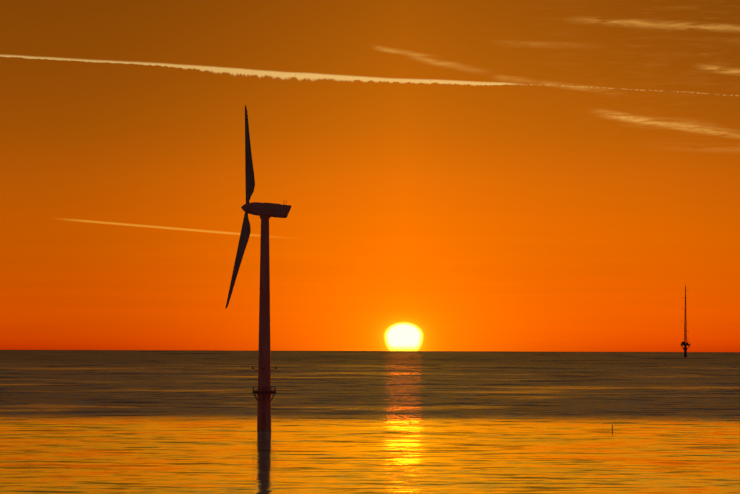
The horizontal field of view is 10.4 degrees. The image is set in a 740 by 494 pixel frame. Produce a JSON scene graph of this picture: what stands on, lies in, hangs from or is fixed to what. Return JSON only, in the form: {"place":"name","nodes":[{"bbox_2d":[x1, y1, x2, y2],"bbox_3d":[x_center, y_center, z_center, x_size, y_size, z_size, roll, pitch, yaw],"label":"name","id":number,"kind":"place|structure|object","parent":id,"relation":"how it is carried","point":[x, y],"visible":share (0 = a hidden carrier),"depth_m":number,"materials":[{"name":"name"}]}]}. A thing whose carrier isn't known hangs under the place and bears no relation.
{"place":"outdoors","nodes":[
{"label":"outdoors","id":0,"kind":"place"},
{"bbox_2d":[0,350,739,493],"bbox_3d":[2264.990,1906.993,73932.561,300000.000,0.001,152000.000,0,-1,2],"label":"sea","id":1,"kind":"structure","parent":0,"point":[185,422],"depth_m":890.08,"materials":[{"name":"orange liquid"}]},
{"bbox_2d":[225,105,290,430],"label":"wind turbine","id":2,"kind":"object","parent":1,"relation":"in","point":[265,212],"visible":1,"depth_m":806.10,"materials":[{"name":"paint"}]},
{"bbox_2d":[680,283,689,357],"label":"meteorological mast","id":3,"kind":"object","parent":1,"relation":"in","point":[685,344],"visible":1,"depth_m":10859.41,"materials":[{"name":"metal"}]},
{"bbox_2d":[0,0,739,351],"label":"sky","id":4,"kind":"structure","parent":0,"point":[453,175],"materials":[{"name":"orange"}]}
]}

